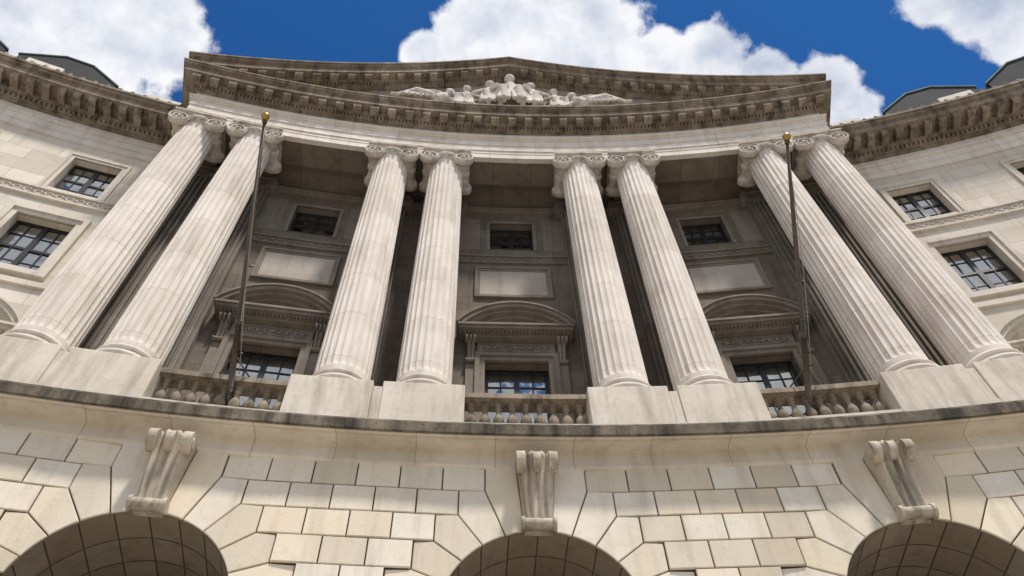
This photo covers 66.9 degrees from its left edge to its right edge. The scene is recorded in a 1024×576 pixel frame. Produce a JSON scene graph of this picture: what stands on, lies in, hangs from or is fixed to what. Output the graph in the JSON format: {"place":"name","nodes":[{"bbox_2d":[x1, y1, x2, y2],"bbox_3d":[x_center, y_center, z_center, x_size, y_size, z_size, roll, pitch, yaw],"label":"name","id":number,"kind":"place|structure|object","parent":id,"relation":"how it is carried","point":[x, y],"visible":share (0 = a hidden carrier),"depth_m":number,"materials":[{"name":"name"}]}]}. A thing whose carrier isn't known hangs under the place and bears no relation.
{"place":"outdoors","nodes":[
{"label":"outdoors","id":0,"kind":"place"},
{"bbox_2d":[202,132,814,207],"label":"porch ceiling","id":1,"kind":"structure","parent":0,"point":[345,172],"depth_m":26.92,"materials":[{"name":"beige stone"}]},
{"bbox_2d":[0,0,1023,122],"label":"sky","id":2,"kind":"structure","parent":0,"point":[873,53],"materials":[{"name":"blue"}]},
{"bbox_2d":[35,382,1001,424],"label":"porch floor","id":3,"kind":"structure","parent":0,"point":[996,400],"depth_m":15.57,"materials":[{"name":"stone"}]},
{"bbox_2d":[0,184,943,269],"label":"room interiors","id":4,"kind":"object","parent":3,"relation":"on","point":[691,243],"visible":0.02,"depth_m":27.34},
{"bbox_2d":[0,121,1023,329],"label":"wing wall","id":5,"kind":"structure","parent":3,"relation":"on","point":[32,157],"depth_m":24.78,"materials":[{"name":"beige stone"}]},
{"bbox_2d":[0,57,1023,181],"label":"wing entablature","id":6,"kind":"structure","parent":5,"relation":"on","point":[141,150],"depth_m":27.17,"materials":[{"name":"beige stone"}]},
{"bbox_2d":[0,51,1023,164],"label":"wing cornice","id":7,"kind":"structure","parent":6,"relation":"on","point":[33,85],"depth_m":27.57,"materials":[{"name":"beige stone"}]},
{"bbox_2d":[0,44,1023,113],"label":"mansard roof","id":8,"kind":"structure","parent":7,"relation":"on","point":[1011,72],"depth_m":31.51,"materials":[{"name":"metal"}]},
{"bbox_2d":[0,40,1023,114],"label":"copper gutter","id":9,"kind":"object","parent":8,"relation":"attached to","point":[884,111],"visible":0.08,"depth_m":31.72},
{"bbox_2d":[0,131,1023,352],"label":"wing trim","id":10,"kind":"structure","parent":5,"relation":"attached to","point":[1011,331],"depth_m":23.25,"materials":[{"name":"stone"}]},
{"bbox_2d":[0,165,1023,423],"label":"window frames","id":11,"kind":"structure","parent":5,"relation":"attached to","point":[262,371],"depth_m":22.74,"materials":[{"name":"black metal"}]},
{"bbox_2d":[0,171,1023,422],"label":"muntins","id":12,"kind":"object","parent":5,"relation":"attached to","point":[492,381],"depth_m":21.03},
{"bbox_2d":[171,187,857,423],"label":"porch wall","id":13,"kind":"structure","parent":3,"relation":"on","point":[391,344],"depth_m":23.18,"materials":[{"name":"beige stone"}]},
{"bbox_2d":[258,251,764,294],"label":"wall panels","id":14,"kind":"object","parent":13,"relation":"attached to","point":[491,282],"visible":1,"depth_m":23.58,"materials":[{"name":"stone"}]},
{"bbox_2d":[78,164,948,411],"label":"pilasters","id":15,"kind":"object","parent":13,"relation":"attached to","point":[848,364],"visible":0.2,"depth_m":22.31,"materials":[{"name":"stone"}]},
{"bbox_2d":[188,185,841,423],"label":"porch trim","id":16,"kind":"structure","parent":13,"relation":"attached to","point":[284,316],"depth_m":21.32,"materials":[{"name":"beige stone"}]},
{"bbox_2d":[153,367,887,423],"bbox_3d":[0.308,2.515,16.145,15.190,1.140,1.006,1,-55,-2],"label":"balustrade","id":17,"kind":"object","parent":3,"relation":"on","point":[193,382],"visible":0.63,"depth_m":16.31,"materials":[{"name":"stone"}]},
{"bbox_2d":[219,112,269,405],"bbox_3d":[-5.348,-0.487,16.056,0.824,3.728,5.174,10,-56,-9],"label":"flagpole","id":18,"kind":"object","parent":17,"relation":"on","point":[265,117],"visible":0.94,"depth_m":15.99,"materials":[{"name":"brown metal"}]},
{"bbox_2d":[782,133,818,407],"bbox_3d":[6.289,-0.220,16.593,0.824,3.778,5.074,-1,-55,-1],"label":"flagpole","id":19,"kind":"object","parent":17,"relation":"on","point":[786,137],"visible":0.97,"depth_m":16.55,"materials":[{"name":"brown metal"}]},
{"label":"pavement","id":20,"kind":"structure","parent":0,"visible":0},
{"bbox_2d":[1,515,1015,575],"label":"arch vault backing","id":21,"kind":"object","parent":20,"relation":"on","point":[535,556],"visible":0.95,"depth_m":12.66,"materials":[{"name":"grey stone"}]},
{"bbox_2d":[2,512,1023,575],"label":"arch vault blocks","id":22,"kind":"structure","parent":21,"relation":"attached to","point":[994,551],"depth_m":12.57,"materials":[{"name":"beige stone"}]},
{"bbox_2d":[0,428,1023,575],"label":"rusticated blocks","id":23,"kind":"structure","parent":20,"relation":"on","point":[845,524],"depth_m":12.63,"materials":[{"name":"stone"}]},
{"bbox_2d":[0,436,1023,575],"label":"base wall backing","id":24,"kind":"object","parent":20,"relation":"on","point":[294,564],"visible":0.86,"depth_m":12.50,"materials":[{"name":"grey stone"}]},
{"bbox_2d":[0,410,1023,472],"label":"base frieze","id":25,"kind":"object","parent":24,"relation":"attached to","point":[230,446],"visible":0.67,"depth_m":13.68,"materials":[{"name":"beige stone"}]},
{"bbox_2d":[0,392,1023,452],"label":"ledge bed moulding","id":26,"kind":"object","parent":25,"relation":"on","point":[408,440],"visible":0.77,"depth_m":13.71,"materials":[{"name":"beige stone"}]},
{"bbox_2d":[0,379,1023,435],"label":"ledge","id":27,"kind":"object","parent":24,"relation":"on","point":[252,415],"visible":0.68,"depth_m":13.62,"materials":[{"name":"stone"}]},
{"bbox_2d":[0,335,1023,424],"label":"column pedestals","id":28,"kind":"object","parent":27,"relation":"on","point":[96,371],"depth_m":15.79,"materials":[{"name":"stone"}]},
{"bbox_2d":[1,122,212,352],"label":"ionic column","id":29,"kind":"structure","parent":28,"relation":"on","point":[67,307],"depth_m":18.95,"materials":[{"name":"beige stone"}]},
{"bbox_2d":[168,106,226,162],"bbox_3d":[-10.266,-4.941,25.286,2.029,0.766,1.720,1,-55,-2],"label":"ionic capital","id":30,"kind":"object","parent":29,"relation":"on","point":[214,125],"visible":0.66,"depth_m":25.05,"materials":[{"name":"beige stone"}]},
{"bbox_2d":[95,134,269,364],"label":"ionic column","id":31,"kind":"structure","parent":28,"relation":"on","point":[152,320],"depth_m":19.16,"materials":[{"name":"beige stone"}]},
{"bbox_2d":[226,119,283,173],"bbox_3d":[-8.485,-4.618,25.561,1.995,0.766,1.672,1,-55,-2],"label":"ionic capital","id":32,"kind":"object","parent":31,"relation":"on","point":[236,130],"visible":0.66,"depth_m":25.30,"materials":[{"name":"beige stone"}]},
{"bbox_2d":[187,93,829,163],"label":"entablature","id":33,"kind":"structure","parent":31,"relation":"on","point":[494,148],"depth_m":26.83,"materials":[{"name":"stone"}]},
{"bbox_2d":[182,51,831,135],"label":"pediment cornice","id":34,"kind":"structure","parent":33,"relation":"on","point":[325,89],"depth_m":27.89,"materials":[{"name":"stone"}]},
{"bbox_2d":[390,74,631,105],"bbox_3d":[-0.041,-7.562,29.992,9.067,3.843,0.924,1,-55,-2],"label":"pediment sculpture group","id":35,"kind":"object","parent":34,"relation":"on","point":[509,92],"visible":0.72,"depth_m":29.14,"materials":[{"name":"stone"}]},
{"bbox_2d":[356,83,667,105],"bbox_3d":[-0.078,-7.340,30.262,21.992,4.480,2.168,1,-55,-2],"label":"tympanum","id":36,"kind":"object","parent":34,"relation":"on","point":[546,103],"visible":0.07,"depth_m":30.54,"materials":[{"name":"stone"}]},
{"bbox_2d":[312,154,407,379],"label":"ionic column","id":37,"kind":"structure","parent":28,"relation":"on","point":[348,346],"depth_m":19.72,"materials":[{"name":"beige stone"}]},
{"bbox_2d":[364,141,418,191],"bbox_3d":[-4.053,-4.053,26.078,1.902,0.766,1.546,1,-55,-2],"label":"ionic capital","id":38,"kind":"object","parent":37,"relation":"on","point":[375,151],"visible":0.63,"depth_m":25.80,"materials":[{"name":"beige stone"}]},
{"bbox_2d":[396,159,461,383],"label":"ionic column","id":39,"kind":"structure","parent":28,"relation":"on","point":[427,351],"depth_m":19.86,"materials":[{"name":"beige stone"}]},
{"bbox_2d":[419,147,473,195],"bbox_3d":[-2.232,-3.917,26.223,1.860,0.766,1.490,1,-55,-2],"label":"ionic capital","id":40,"kind":"object","parent":39,"relation":"on","point":[462,159],"visible":0.67,"depth_m":25.94,"materials":[{"name":"beige stone"}]},
{"bbox_2d":[562,163,650,386],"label":"ionic column","id":41,"kind":"structure","parent":28,"relation":"on","point":[614,355],"depth_m":20.07,"materials":[{"name":"beige stone"}]},
{"bbox_2d":[551,152,605,197],"bbox_3d":[2.260,-3.815,26.416,1.860,0.766,1.490,1,-55,-2],"label":"ionic capital","id":42,"kind":"object","parent":41,"relation":"attached to","point":[563,162],"visible":0.68,"depth_m":26.14,"materials":[{"name":"beige stone"}]},
{"bbox_2d":[617,161,732,390],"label":"ionic column","id":43,"kind":"structure","parent":28,"relation":"on","point":[690,351],"depth_m":20.09,"materials":[{"name":"beige stone"}]},
{"bbox_2d":[605,150,659,196],"bbox_3d":[4.091,-3.869,26.429,1.902,0.766,1.546,1,-55,-2],"label":"ionic capital","id":44,"kind":"object","parent":43,"relation":"attached to","point":[617,161],"visible":0.62,"depth_m":26.15,"materials":[{"name":"beige stone"}]},
{"bbox_2d":[750,150,938,379],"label":"ionic column","id":45,"kind":"structure","parent":28,"relation":"on","point":[878,335],"depth_m":19.84,"materials":[{"name":"beige stone"}]},
{"bbox_2d":[737,137,793,186],"bbox_3d":[8.571,-4.233,26.296,1.995,0.766,1.672,1,-55,-2],"label":"ionic capital","id":46,"kind":"object","parent":45,"relation":"attached to","point":[748,152],"visible":0.61,"depth_m":26.06,"materials":[{"name":"beige stone"}]},
{"bbox_2d":[805,142,1023,368],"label":"ionic column","id":47,"kind":"structure","parent":28,"relation":"on","point":[957,326],"depth_m":19.88,"materials":[{"name":"beige stone"}]},
{"bbox_2d":[791,128,848,179],"bbox_3d":[10.383,-4.476,26.175,2.029,0.766,1.720,1,-55,-2],"label":"ionic capital","id":48,"kind":"object","parent":47,"relation":"attached to","point":[837,138],"visible":0.7,"depth_m":25.92,"materials":[{"name":"beige stone"}]},
{"bbox_2d":[125,428,938,535],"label":"keystones","id":49,"kind":"object","parent":24,"relation":"attached to","point":[173,453],"visible":1,"depth_m":12.72,"materials":[{"name":"stone"}]}
]}

